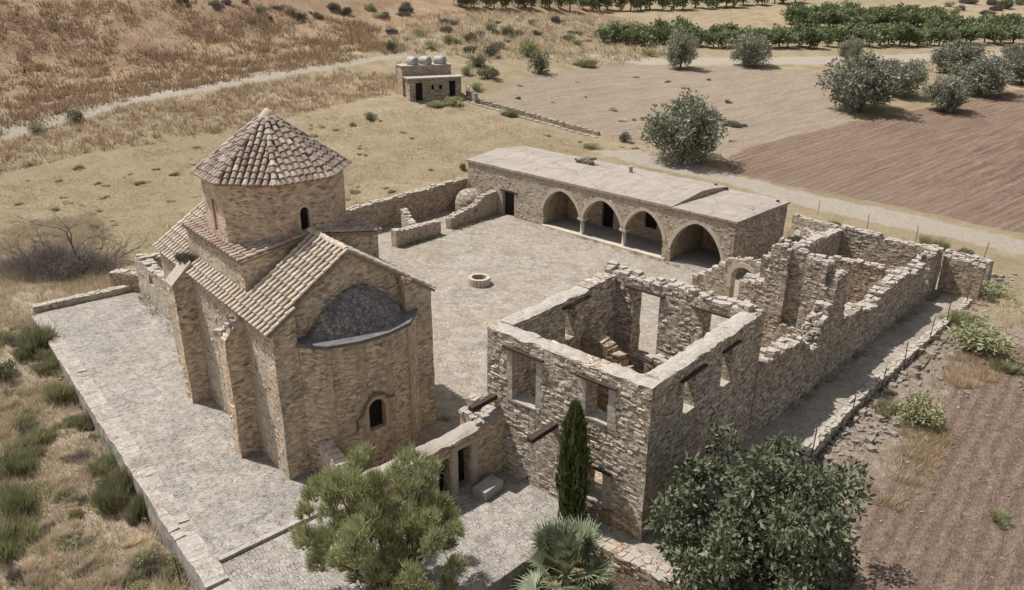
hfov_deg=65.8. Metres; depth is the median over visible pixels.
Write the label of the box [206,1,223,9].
shrub
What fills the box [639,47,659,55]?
shrub
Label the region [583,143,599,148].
shrub
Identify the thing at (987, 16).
orchard tree
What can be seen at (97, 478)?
shrub
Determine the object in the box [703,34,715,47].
orchard tree
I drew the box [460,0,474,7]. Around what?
orchard tree
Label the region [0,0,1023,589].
ground
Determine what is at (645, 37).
orchard tree
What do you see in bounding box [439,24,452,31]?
shrub
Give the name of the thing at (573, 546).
fan palm
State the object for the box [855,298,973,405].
path kerb
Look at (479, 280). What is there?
well
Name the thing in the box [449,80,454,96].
door
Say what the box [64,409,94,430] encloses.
shrub
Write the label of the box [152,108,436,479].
church
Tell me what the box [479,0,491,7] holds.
orchard tree
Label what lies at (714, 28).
orchard tree
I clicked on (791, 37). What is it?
orchard tree
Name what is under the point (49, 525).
shrub
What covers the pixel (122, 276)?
parapet
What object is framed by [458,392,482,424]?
broken jamb
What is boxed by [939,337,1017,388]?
rusty grass
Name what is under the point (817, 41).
orchard tree
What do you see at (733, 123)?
shrub
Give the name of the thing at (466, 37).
shrub
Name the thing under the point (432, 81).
hillside cabin
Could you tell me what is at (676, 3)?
orchard tree
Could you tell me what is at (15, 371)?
shrub
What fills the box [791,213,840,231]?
wall
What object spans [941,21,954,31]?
orchard tree
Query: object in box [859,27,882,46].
orchard tree
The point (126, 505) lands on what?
shrub
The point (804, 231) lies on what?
wall
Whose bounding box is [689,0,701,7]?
orchard tree
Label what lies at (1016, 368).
shrub
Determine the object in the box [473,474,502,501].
stone block
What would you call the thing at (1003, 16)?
orchard tree
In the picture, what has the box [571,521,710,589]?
walk wall
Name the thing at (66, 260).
bush
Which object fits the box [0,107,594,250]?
meadow grass
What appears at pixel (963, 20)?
orchard tree
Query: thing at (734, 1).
orchard tree
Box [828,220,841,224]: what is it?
shrub
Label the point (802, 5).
orchard tree
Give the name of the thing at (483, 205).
wall
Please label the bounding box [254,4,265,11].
shrub
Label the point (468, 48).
shrub
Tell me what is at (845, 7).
orchard tree
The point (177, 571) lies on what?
fence post
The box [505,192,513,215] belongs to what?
door
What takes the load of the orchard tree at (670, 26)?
on the ground at (906, 166)
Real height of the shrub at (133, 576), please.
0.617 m
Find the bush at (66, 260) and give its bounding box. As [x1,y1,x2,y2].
[0,209,151,282]
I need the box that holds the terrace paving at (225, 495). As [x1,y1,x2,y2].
[42,293,323,558]
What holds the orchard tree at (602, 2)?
on the ground at (906, 166)
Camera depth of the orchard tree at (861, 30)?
145.94 m
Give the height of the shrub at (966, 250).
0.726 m
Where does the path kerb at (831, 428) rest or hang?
on the ground at (906, 166)
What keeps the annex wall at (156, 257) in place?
on the courtyard paving at (522, 263)
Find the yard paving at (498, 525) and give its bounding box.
[220,471,584,589]
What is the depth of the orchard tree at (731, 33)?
143.18 m
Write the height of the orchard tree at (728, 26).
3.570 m
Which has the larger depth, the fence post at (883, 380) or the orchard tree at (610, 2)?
the orchard tree at (610, 2)
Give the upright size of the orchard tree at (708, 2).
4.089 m
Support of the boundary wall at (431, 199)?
on the ground at (906, 166)
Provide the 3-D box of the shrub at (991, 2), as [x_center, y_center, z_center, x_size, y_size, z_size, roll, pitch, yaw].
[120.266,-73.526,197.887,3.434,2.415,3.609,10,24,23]
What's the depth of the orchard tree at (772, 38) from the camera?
142.50 m
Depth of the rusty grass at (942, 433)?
34.61 m
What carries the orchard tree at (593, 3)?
on the ground at (906, 166)
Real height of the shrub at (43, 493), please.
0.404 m
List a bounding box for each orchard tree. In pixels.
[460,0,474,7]
[468,0,480,7]
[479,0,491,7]
[487,0,498,8]
[498,0,509,8]
[510,0,524,7]
[518,0,531,7]
[526,0,536,8]
[536,0,548,7]
[540,0,556,8]
[555,0,564,7]
[564,0,577,10]
[576,0,588,8]
[586,0,599,10]
[593,25,613,41]
[595,0,608,10]
[601,0,614,9]
[603,20,622,41]
[609,24,623,42]
[612,0,627,10]
[616,29,632,42]
[619,23,631,29]
[625,0,643,10]
[626,21,638,27]
[626,26,639,40]
[628,30,643,44]
[631,23,651,31]
[633,0,648,9]
[637,30,655,45]
[641,0,658,9]
[646,26,661,42]
[649,17,668,30]
[653,25,670,43]
[654,28,668,43]
[655,0,670,9]
[662,22,676,30]
[665,29,683,39]
[667,0,683,9]
[669,14,693,26]
[669,20,692,37]
[679,0,688,9]
[686,23,702,35]
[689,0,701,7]
[691,29,710,46]
[702,0,715,8]
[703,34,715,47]
[710,23,723,35]
[712,0,725,7]
[713,32,728,47]
[719,21,739,32]
[720,28,739,47]
[728,0,738,7]
[736,25,750,34]
[741,29,758,37]
[754,27,768,42]
[763,29,780,45]
[771,28,787,46]
[772,23,789,30]
[778,29,798,47]
[779,4,796,23]
[783,5,802,24]
[790,1,809,8]
[790,22,807,32]
[792,8,811,23]
[793,14,805,25]
[793,31,803,46]
[796,24,823,48]
[802,13,817,26]
[811,11,829,25]
[811,32,826,48]
[817,3,836,12]
[817,4,830,12]
[820,5,841,27]
[820,31,839,46]
[821,1,840,8]
[823,23,833,32]
[831,24,850,44]
[837,7,856,17]
[838,12,854,24]
[840,0,861,8]
[842,3,853,10]
[842,22,859,39]
[846,7,861,22]
[850,13,861,23]
[853,21,867,28]
[855,26,869,41]
[857,6,873,16]
[859,13,878,25]
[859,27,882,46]
[861,23,875,33]
[866,6,879,11]
[867,10,886,25]
[871,23,894,45]
[878,22,891,27]
[882,5,902,23]
[882,28,897,44]
[890,2,907,12]
[890,19,917,45]
[892,15,905,23]
[900,26,922,45]
[903,6,924,24]
[907,4,921,12]
[911,29,930,46]
[915,14,933,24]
[920,23,935,33]
[920,27,936,44]
[924,9,937,16]
[924,17,940,26]
[928,27,950,45]
[929,6,948,15]
[929,16,948,28]
[933,10,951,21]
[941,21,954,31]
[942,29,960,44]
[948,14,961,20]
[948,19,963,27]
[949,24,975,41]
[950,14,968,24]
[958,22,989,43]
[965,16,977,23]
[970,18,987,25]
[975,17,992,37]
[978,13,995,23]
[981,24,994,42]
[984,25,1008,43]
[990,14,1004,23]
[994,23,1014,42]
[995,15,1010,24]
[1000,12,1019,22]
[1000,18,1018,27]
[1004,25,1023,43]
[1013,14,1022,25]
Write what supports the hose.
on the ground at (906, 166)
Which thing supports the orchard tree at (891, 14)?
on the ground at (906, 166)
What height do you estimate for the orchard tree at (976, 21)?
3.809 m
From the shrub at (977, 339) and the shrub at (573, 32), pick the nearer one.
the shrub at (977, 339)
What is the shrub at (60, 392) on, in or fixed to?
on the ground at (906, 166)
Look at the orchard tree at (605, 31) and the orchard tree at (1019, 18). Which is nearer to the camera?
the orchard tree at (605, 31)
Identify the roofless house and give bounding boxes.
[468,260,764,541]
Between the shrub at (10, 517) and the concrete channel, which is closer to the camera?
the shrub at (10, 517)
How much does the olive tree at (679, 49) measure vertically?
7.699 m
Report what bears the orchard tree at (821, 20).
on the ground at (906, 166)
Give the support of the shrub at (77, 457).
on the ground at (906, 166)
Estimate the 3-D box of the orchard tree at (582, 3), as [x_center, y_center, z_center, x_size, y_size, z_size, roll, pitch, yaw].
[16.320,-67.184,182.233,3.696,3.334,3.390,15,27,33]
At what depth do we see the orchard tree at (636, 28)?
148.24 m
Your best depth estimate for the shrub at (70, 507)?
32.00 m
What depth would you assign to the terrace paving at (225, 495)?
35.39 m
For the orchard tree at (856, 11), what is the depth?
168.96 m
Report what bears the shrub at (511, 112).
on the ground at (906, 166)
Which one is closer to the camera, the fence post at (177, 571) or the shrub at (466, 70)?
the fence post at (177, 571)
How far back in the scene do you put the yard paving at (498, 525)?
28.06 m
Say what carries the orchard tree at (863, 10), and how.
on the ground at (906, 166)
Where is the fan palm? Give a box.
[510,514,623,589]
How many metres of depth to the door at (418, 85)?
97.07 m
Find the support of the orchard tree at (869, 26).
on the ground at (906, 166)
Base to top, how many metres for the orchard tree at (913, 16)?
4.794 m
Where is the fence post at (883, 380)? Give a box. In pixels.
[879,366,886,395]
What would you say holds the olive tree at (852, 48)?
on the ground at (906, 166)
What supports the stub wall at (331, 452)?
on the terrace paving at (225, 495)
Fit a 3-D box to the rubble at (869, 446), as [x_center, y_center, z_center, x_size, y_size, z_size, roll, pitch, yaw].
[22.166,3.873,41.743,2.960,1.084,26.058,20,29,39]
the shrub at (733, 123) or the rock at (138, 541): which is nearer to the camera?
the rock at (138, 541)
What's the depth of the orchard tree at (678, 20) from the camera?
153.18 m
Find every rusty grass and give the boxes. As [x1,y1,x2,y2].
[863,403,956,510]
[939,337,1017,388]
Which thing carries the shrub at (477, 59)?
on the ground at (906, 166)
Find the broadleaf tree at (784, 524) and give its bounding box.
[643,414,876,589]
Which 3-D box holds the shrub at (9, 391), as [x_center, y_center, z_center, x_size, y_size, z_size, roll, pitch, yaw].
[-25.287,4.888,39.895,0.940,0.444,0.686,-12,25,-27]
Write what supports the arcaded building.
on the courtyard paving at (522, 263)
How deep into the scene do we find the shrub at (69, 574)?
28.71 m
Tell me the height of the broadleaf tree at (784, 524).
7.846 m
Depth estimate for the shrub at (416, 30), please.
127.05 m
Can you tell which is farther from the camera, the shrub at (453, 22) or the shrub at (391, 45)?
the shrub at (453, 22)
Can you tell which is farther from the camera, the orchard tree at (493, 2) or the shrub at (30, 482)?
the orchard tree at (493, 2)
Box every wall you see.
[31,313,236,589]
[135,253,162,269]
[135,253,171,323]
[319,441,364,506]
[346,177,467,227]
[362,404,502,519]
[390,219,440,247]
[400,208,415,227]
[445,190,496,228]
[466,86,477,102]
[466,96,599,135]
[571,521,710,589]
[787,233,817,241]
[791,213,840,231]
[800,227,819,235]
[936,254,986,301]
[939,249,994,286]
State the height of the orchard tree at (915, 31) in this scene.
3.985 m
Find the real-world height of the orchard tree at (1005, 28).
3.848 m
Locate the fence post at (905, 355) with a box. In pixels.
[903,341,908,369]
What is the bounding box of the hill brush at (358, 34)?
[0,0,409,134]
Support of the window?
in the arcaded building
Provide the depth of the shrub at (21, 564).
28.88 m
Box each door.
[415,83,422,100]
[439,461,443,490]
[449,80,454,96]
[458,449,463,481]
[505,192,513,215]
[603,202,613,227]
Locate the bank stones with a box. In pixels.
[18,359,100,582]
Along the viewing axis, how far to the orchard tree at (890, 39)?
147.20 m
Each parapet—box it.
[32,285,131,315]
[109,268,140,292]
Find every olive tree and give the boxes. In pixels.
[638,88,729,165]
[660,27,700,68]
[723,32,772,66]
[814,47,909,111]
[836,34,864,60]
[879,58,934,96]
[918,73,973,112]
[927,36,986,71]
[947,50,1017,94]
[999,43,1023,56]
[1000,50,1023,84]
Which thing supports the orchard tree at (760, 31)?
on the ground at (906, 166)
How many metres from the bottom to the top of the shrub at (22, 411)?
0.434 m
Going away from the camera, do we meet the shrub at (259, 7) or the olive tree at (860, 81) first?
the olive tree at (860, 81)
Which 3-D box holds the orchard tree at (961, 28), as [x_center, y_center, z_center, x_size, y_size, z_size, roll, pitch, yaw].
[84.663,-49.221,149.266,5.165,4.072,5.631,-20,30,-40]
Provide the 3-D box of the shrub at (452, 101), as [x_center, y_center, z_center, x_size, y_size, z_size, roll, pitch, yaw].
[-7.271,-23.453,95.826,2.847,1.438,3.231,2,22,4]
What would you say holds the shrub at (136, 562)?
on the ground at (906, 166)
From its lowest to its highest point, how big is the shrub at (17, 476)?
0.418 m
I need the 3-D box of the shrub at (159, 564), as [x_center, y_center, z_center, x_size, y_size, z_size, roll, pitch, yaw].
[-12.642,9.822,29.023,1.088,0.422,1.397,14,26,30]
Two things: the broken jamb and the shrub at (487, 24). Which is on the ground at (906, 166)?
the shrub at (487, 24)
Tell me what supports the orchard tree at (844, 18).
on the ground at (906, 166)
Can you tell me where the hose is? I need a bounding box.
[878,336,949,392]
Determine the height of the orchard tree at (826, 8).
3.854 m
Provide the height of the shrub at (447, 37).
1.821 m
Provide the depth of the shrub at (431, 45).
120.92 m
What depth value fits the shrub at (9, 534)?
29.91 m
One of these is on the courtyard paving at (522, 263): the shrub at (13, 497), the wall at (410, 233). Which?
the wall at (410, 233)
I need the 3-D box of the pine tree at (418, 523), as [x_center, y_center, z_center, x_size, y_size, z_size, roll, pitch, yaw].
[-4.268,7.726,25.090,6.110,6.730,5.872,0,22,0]
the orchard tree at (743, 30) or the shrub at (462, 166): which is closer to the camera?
the shrub at (462, 166)
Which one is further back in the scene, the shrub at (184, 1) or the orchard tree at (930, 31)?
the orchard tree at (930, 31)
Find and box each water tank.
[406,56,418,64]
[419,56,431,64]
[433,55,446,63]
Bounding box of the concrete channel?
[464,101,596,137]
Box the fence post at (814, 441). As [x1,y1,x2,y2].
[811,426,817,457]
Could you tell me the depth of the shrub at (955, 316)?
46.50 m
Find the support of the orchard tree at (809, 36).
on the ground at (906, 166)
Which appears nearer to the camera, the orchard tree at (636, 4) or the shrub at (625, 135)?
the shrub at (625, 135)
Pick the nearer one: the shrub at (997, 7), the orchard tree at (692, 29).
the orchard tree at (692, 29)
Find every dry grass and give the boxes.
[0,68,400,172]
[0,208,193,589]
[820,281,1023,515]
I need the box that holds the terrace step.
[218,511,317,562]
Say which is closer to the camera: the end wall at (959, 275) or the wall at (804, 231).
the end wall at (959, 275)
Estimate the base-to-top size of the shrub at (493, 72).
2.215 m
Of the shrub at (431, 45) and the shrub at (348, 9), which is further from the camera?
the shrub at (348, 9)
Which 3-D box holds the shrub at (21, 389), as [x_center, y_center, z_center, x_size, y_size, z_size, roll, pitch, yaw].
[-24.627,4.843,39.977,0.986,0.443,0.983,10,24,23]
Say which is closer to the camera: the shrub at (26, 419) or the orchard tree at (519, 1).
the shrub at (26, 419)
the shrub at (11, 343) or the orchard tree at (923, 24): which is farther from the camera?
the orchard tree at (923, 24)
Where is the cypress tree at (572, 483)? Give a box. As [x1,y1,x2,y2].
[555,398,592,522]
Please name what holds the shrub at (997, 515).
on the ground at (906, 166)
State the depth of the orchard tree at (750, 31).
144.15 m
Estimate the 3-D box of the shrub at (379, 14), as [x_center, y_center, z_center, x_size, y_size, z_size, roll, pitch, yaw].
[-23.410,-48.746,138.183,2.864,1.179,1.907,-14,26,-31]
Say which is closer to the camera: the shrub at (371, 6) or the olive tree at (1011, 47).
the olive tree at (1011, 47)
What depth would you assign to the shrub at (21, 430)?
37.11 m
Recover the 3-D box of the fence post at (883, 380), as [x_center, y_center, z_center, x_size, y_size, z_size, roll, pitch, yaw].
[18.084,4.185,38.537,0.049,1.684,0.078,11,27,21]
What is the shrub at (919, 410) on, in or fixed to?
on the ground at (906, 166)
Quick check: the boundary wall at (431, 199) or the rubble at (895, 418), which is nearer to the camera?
the rubble at (895, 418)
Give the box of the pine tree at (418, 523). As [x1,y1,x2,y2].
[288,440,468,589]
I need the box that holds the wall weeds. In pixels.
[137,213,944,421]
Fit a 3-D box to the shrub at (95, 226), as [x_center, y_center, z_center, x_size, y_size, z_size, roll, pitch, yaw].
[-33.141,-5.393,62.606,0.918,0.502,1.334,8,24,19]
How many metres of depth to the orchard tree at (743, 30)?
150.18 m
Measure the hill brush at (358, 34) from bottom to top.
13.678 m
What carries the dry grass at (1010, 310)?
on the ground at (906, 166)
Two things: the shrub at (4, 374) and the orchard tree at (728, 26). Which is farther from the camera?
the orchard tree at (728, 26)
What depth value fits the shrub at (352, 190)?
70.84 m
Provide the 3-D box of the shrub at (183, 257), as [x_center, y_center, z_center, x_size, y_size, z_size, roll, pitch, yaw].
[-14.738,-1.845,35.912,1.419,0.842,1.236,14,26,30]
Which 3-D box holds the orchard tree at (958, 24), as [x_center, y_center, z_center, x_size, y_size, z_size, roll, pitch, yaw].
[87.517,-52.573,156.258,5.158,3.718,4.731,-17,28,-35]
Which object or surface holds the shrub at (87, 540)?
on the ground at (906, 166)
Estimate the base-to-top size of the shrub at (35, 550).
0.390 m
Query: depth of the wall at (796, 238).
56.72 m
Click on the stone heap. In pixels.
(588, 160)
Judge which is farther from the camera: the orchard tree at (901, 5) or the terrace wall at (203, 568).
the orchard tree at (901, 5)
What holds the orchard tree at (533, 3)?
on the ground at (906, 166)
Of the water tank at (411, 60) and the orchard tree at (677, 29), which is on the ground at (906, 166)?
the orchard tree at (677, 29)
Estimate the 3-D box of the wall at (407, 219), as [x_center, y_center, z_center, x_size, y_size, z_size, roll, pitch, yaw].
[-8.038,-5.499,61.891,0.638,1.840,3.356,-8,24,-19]
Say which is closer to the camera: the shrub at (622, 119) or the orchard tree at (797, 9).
the shrub at (622, 119)
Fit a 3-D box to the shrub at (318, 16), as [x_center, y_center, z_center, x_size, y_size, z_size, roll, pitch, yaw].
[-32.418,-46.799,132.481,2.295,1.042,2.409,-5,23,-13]
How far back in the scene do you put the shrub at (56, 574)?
28.05 m
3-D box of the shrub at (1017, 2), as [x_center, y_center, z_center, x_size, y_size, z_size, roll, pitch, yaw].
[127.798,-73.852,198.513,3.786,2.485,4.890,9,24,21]
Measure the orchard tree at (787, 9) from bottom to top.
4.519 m
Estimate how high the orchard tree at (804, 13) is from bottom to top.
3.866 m
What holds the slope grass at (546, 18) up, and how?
on the ground at (906, 166)
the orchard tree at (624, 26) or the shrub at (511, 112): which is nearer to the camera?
the shrub at (511, 112)
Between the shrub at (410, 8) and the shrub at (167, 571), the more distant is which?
the shrub at (410, 8)
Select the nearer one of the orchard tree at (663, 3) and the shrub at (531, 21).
the shrub at (531, 21)
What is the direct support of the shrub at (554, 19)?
on the ground at (906, 166)
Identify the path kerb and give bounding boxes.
[789,391,865,461]
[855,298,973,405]
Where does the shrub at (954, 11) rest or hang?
on the ground at (906, 166)
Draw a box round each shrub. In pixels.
[0,327,16,343]
[0,359,17,381]
[0,394,21,410]
[0,426,10,436]
[0,437,22,452]
[0,440,49,480]
[0,476,38,524]
[0,510,41,564]
[0,511,21,522]
[0,565,44,587]
[1,388,17,396]
[3,366,20,376]
[3,472,27,482]
[6,335,21,346]
[7,314,63,360]
[11,417,58,447]
[12,199,23,205]
[12,413,36,427]
[12,420,41,436]
[14,386,34,396]
[14,551,64,573]
[14,555,47,579]
[16,404,37,415]
[20,479,47,496]
[22,566,62,589]
[25,120,50,132]
[27,545,45,557]
[28,530,77,555]
[32,351,61,375]
[34,485,52,499]
[35,471,69,486]
[40,375,78,403]
[42,520,55,534]
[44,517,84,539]
[47,530,85,553]
[49,421,66,430]
[52,486,80,502]
[57,444,84,457]
[60,199,73,203]
[60,449,93,463]
[64,109,84,122]
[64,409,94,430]
[64,491,88,508]
[64,499,78,512]
[64,565,80,576]
[67,508,82,521]
[70,563,92,578]
[72,164,85,169]
[76,533,95,547]
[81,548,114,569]
[84,448,118,475]
[87,455,135,516]
[89,224,98,230]
[89,434,99,439]
[89,493,96,507]
[90,473,102,481]
[96,192,109,198]
[97,561,131,584]
[97,568,119,585]
[112,567,146,589]
[116,495,137,516]
[117,536,129,548]
[120,535,136,547]
[121,492,147,524]
[121,545,157,566]
[125,544,161,571]
[125,577,150,589]
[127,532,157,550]
[133,181,144,184]
[133,547,167,566]
[140,554,173,577]
[150,566,180,584]
[153,552,173,569]
[155,568,182,585]
[166,552,184,575]
[171,248,198,263]
[176,0,189,2]
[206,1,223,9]
[220,0,232,3]
[223,306,234,319]
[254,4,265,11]
[290,11,306,19]
[313,14,323,17]
[326,1,340,8]
[343,6,351,13]
[349,187,360,193]
[363,2,377,9]
[364,111,377,120]
[370,13,384,17]
[380,14,390,19]
[383,40,396,50]
[386,25,398,32]
[395,11,410,15]
[397,5,409,12]
[401,1,411,6]
[405,5,413,11]
[413,28,427,36]
[423,40,437,49]
[425,99,448,106]
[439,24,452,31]
[441,34,454,42]
[442,96,462,105]
[447,19,458,24]
[459,163,466,170]
[461,64,474,75]
[462,45,477,52]
[463,34,473,40]
[465,54,491,66]
[465,81,483,90]
[475,65,500,78]
[480,45,500,55]
[484,22,496,29]
[489,39,503,45]
[499,107,519,116]
[501,25,513,35]
[512,28,526,35]
[516,39,539,55]
[526,49,551,74]
[527,18,535,25]
[533,29,542,34]
[551,16,559,22]
[566,30,583,33]
[570,39,583,44]
[571,56,596,66]
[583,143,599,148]
[617,118,626,121]
[618,131,631,141]
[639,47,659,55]
[720,119,748,126]
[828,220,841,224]
[870,398,901,418]
[886,390,950,431]
[915,232,952,250]
[936,306,991,328]
[940,315,1022,361]
[945,1,956,6]
[948,6,961,15]
[955,4,965,10]
[957,246,975,254]
[958,0,979,3]
[979,9,997,14]
[980,280,1014,297]
[985,0,998,4]
[988,356,1023,374]
[989,4,1003,10]
[990,507,1016,529]
[996,0,1011,6]
[999,0,1015,8]
[1015,0,1023,4]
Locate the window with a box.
[646,212,656,228]
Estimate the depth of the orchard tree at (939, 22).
154.75 m
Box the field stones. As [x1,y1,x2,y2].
[862,365,1023,583]
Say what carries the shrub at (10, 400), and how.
on the ground at (906, 166)
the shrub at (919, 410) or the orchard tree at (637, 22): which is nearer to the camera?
the shrub at (919, 410)
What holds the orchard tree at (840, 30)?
on the ground at (906, 166)
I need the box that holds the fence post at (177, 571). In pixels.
[173,556,181,584]
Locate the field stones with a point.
(920, 511)
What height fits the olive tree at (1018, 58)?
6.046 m
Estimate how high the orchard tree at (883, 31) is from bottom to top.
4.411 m
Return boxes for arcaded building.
[466,146,789,274]
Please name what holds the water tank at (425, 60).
on the hillside cabin
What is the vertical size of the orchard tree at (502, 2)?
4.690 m
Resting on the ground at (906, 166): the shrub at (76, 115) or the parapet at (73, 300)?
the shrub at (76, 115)
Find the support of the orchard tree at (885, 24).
on the ground at (906, 166)
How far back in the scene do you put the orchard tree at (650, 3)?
187.76 m
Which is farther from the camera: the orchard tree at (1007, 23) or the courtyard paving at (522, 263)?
the orchard tree at (1007, 23)
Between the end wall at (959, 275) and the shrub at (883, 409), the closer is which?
the shrub at (883, 409)
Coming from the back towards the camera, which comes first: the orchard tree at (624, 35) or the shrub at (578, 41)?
the orchard tree at (624, 35)
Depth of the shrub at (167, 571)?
28.35 m
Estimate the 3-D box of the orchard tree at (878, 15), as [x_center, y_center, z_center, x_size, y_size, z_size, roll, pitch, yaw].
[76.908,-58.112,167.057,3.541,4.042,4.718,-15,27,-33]
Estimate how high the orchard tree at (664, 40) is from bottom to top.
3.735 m
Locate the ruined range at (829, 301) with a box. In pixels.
[691,224,943,439]
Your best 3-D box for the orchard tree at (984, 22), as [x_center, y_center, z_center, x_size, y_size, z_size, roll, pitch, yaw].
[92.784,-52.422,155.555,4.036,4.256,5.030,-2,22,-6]
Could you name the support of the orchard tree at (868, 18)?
on the ground at (906, 166)
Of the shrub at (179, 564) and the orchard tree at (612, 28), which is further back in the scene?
the orchard tree at (612, 28)
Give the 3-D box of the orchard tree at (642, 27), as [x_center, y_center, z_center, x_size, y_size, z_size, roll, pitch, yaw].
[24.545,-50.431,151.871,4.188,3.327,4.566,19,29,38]
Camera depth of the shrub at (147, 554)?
29.18 m
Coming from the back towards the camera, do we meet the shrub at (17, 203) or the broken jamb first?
the shrub at (17, 203)
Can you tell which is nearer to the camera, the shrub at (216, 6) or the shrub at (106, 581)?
the shrub at (106, 581)
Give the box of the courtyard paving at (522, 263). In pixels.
[36,209,982,580]
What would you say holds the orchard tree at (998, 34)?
on the ground at (906, 166)
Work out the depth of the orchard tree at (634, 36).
144.85 m
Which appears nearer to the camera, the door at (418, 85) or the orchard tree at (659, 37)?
the door at (418, 85)
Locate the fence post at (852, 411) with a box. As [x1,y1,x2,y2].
[848,395,855,426]
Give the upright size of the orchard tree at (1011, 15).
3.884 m
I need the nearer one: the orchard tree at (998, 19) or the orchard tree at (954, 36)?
the orchard tree at (954, 36)
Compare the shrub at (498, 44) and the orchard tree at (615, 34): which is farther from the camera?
the orchard tree at (615, 34)
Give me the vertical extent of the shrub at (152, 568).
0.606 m
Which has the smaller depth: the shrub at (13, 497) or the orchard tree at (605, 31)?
the shrub at (13, 497)
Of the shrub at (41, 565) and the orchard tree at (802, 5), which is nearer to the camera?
the shrub at (41, 565)
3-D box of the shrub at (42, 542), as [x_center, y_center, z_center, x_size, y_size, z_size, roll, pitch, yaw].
[-17.425,9.321,29.952,1.340,0.658,1.637,8,23,18]
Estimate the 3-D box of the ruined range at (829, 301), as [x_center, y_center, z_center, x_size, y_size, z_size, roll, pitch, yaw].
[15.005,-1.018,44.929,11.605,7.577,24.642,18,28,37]
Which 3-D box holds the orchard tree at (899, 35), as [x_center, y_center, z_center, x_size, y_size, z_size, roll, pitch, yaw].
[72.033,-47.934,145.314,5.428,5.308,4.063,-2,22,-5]
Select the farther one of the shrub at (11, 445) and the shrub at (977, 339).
the shrub at (977, 339)
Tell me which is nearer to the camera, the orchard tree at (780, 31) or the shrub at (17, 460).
the shrub at (17, 460)
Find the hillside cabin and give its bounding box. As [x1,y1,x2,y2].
[396,62,463,101]
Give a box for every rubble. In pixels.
[814,294,1015,471]
[845,319,1023,471]
[989,272,1023,287]
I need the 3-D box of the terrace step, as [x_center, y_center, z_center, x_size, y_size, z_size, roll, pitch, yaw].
[-8.810,8.933,28.883,3.822,0.525,0.232,-19,29,-39]
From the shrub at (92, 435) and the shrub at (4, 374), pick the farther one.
the shrub at (4, 374)
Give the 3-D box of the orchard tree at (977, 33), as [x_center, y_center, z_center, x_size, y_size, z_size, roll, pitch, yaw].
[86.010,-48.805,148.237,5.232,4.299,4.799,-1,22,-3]
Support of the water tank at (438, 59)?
on the hillside cabin
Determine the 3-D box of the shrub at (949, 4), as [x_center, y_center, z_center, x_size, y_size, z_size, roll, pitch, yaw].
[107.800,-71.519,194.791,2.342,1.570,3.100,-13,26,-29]
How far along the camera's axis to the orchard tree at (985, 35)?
149.13 m
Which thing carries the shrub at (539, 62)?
on the ground at (906, 166)
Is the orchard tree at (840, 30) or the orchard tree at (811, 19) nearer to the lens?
the orchard tree at (840, 30)
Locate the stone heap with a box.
[575,157,596,164]
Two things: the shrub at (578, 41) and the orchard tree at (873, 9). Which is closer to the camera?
the shrub at (578, 41)
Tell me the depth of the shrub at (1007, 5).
191.42 m
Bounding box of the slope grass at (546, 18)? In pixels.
[380,8,667,65]
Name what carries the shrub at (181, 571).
on the ground at (906, 166)
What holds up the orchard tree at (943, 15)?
on the ground at (906, 166)
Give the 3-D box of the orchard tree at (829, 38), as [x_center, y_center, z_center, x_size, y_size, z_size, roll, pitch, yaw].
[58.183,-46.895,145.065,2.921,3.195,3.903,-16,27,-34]
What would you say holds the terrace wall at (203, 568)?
on the ground at (906, 166)
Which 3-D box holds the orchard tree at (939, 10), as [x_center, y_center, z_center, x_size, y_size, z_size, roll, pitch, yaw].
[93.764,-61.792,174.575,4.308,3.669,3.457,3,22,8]
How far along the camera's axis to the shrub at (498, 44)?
127.32 m
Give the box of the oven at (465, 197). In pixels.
[455,188,481,211]
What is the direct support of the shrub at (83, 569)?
on the ground at (906, 166)
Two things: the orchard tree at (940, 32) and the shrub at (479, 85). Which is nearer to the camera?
the shrub at (479, 85)
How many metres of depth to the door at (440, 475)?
31.03 m
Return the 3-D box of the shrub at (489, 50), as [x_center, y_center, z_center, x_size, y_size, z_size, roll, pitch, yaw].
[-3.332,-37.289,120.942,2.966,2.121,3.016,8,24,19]
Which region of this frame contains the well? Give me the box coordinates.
[468,273,490,287]
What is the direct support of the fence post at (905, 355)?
on the ground at (906, 166)
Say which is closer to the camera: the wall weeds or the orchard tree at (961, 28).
the wall weeds
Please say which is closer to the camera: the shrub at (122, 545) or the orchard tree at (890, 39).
the shrub at (122, 545)
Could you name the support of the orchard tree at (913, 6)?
on the ground at (906, 166)
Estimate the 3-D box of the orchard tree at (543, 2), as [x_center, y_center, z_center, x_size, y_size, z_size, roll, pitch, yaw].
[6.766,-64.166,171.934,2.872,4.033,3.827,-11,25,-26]
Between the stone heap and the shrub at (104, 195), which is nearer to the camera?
the stone heap
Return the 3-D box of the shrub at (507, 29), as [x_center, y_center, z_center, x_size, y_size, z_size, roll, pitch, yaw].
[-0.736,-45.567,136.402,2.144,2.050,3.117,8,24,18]
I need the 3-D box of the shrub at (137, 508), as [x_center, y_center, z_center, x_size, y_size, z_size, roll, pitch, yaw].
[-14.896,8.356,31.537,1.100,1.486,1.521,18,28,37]
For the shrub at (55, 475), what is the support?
on the ground at (906, 166)
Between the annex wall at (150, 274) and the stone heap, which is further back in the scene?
the stone heap

